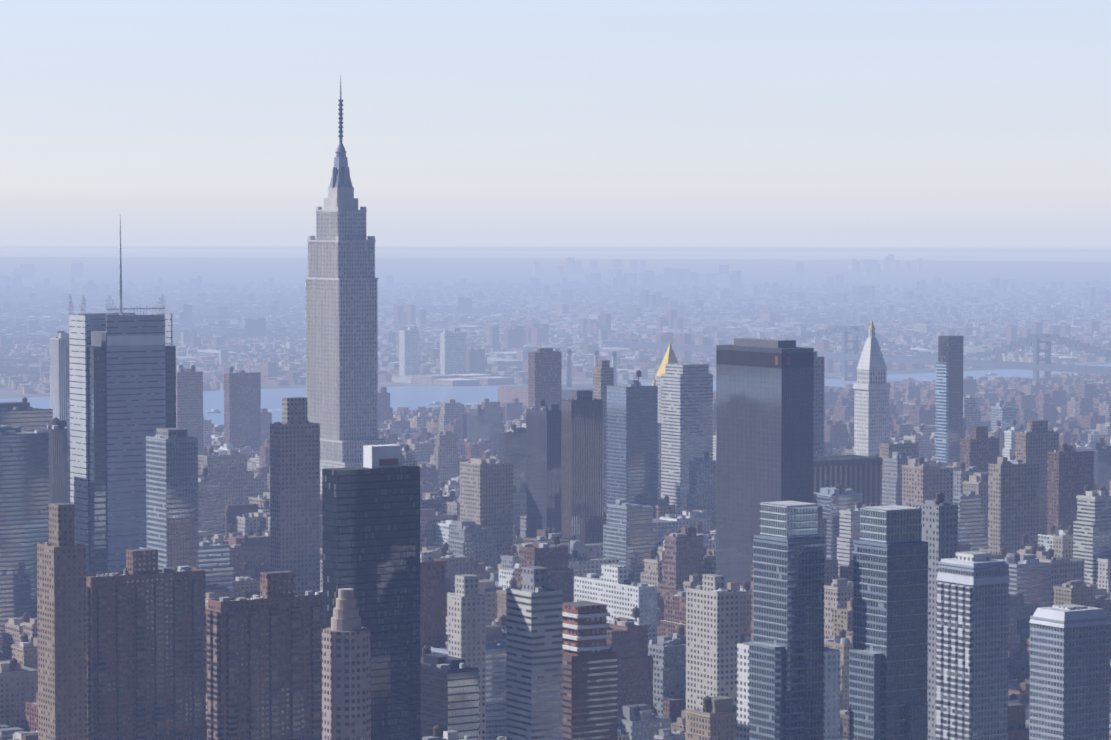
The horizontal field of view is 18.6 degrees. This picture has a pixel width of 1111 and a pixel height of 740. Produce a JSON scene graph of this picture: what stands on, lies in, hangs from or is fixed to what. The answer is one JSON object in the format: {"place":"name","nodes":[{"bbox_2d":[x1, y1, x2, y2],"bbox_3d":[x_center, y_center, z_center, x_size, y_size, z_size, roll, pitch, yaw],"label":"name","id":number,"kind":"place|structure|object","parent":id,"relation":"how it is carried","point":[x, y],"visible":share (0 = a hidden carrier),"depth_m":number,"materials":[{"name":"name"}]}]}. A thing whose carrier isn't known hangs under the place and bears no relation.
{"place":"outdoors","nodes":[
{"label":"outdoors","id":0,"kind":"place"},
{"bbox_2d":[0,241,1110,398],"bbox_3d":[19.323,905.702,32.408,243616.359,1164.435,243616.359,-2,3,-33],"label":"ground","id":1,"kind":"structure","parent":0,"point":[434,262],"depth_m":22332.45,"materials":[{"name":"grey"}]},
{"bbox_2d":[0,77,1110,739],"bbox_3d":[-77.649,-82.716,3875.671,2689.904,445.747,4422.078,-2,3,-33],"label":"skyscrapers","id":2,"kind":"structure","parent":1,"relation":"on","point":[98,473],"depth_m":1833.33,"materials":[{"name":"grey concrete"}]},
{"bbox_2d":[0,373,1110,739],"bbox_3d":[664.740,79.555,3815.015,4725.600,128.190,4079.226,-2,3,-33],"label":"city buildings","id":3,"kind":"structure","parent":1,"relation":"on","point":[468,461],"depth_m":2628.02,"materials":[{"name":"grey concrete"}]},
{"bbox_2d":[0,254,1110,336],"bbox_3d":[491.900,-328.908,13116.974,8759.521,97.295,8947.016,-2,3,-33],"label":"distant buildings","id":4,"kind":"structure","parent":1,"relation":"on","point":[656,304],"depth_m":11191.63,"materials":[{"name":"grey concrete"}]},
{"bbox_2d":[0,313,1110,393],"bbox_3d":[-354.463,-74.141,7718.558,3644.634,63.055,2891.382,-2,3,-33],"label":"distant city buildings","id":5,"kind":"structure","parent":1,"relation":"on","point":[279,359],"depth_m":7322.90,"materials":[{"name":"grey concrete"}]},
{"bbox_2d":[605,325,1110,383],"bbox_3d":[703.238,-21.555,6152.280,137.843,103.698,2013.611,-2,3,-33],"label":"suspension bridge","id":6,"kind":"structure","parent":1,"relation":"on","point":[1047,367],"depth_m":6158.66,"materials":[{"name":"grey metal"}]},
{"bbox_2d":[0,364,1110,426],"bbox_3d":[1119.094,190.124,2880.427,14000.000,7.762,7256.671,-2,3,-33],"label":"river","id":7,"kind":"structure","parent":0,"point":[412,397],"depth_m":5878.51,"materials":[{"name":"blue liquid"}]},
{"bbox_2d":[206,372,1075,412],"bbox_3d":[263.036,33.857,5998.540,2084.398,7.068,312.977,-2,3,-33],"label":"boats","id":8,"kind":"object","parent":7,"relation":"on","point":[438,402],"visible":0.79,"depth_m":5568.80,"materials":[{"name":"white"}]},
{"bbox_2d":[0,0,1110,240],"label":"sky","id":9,"kind":"structure","parent":0,"point":[178,120],"materials":[{"name":"blue"}]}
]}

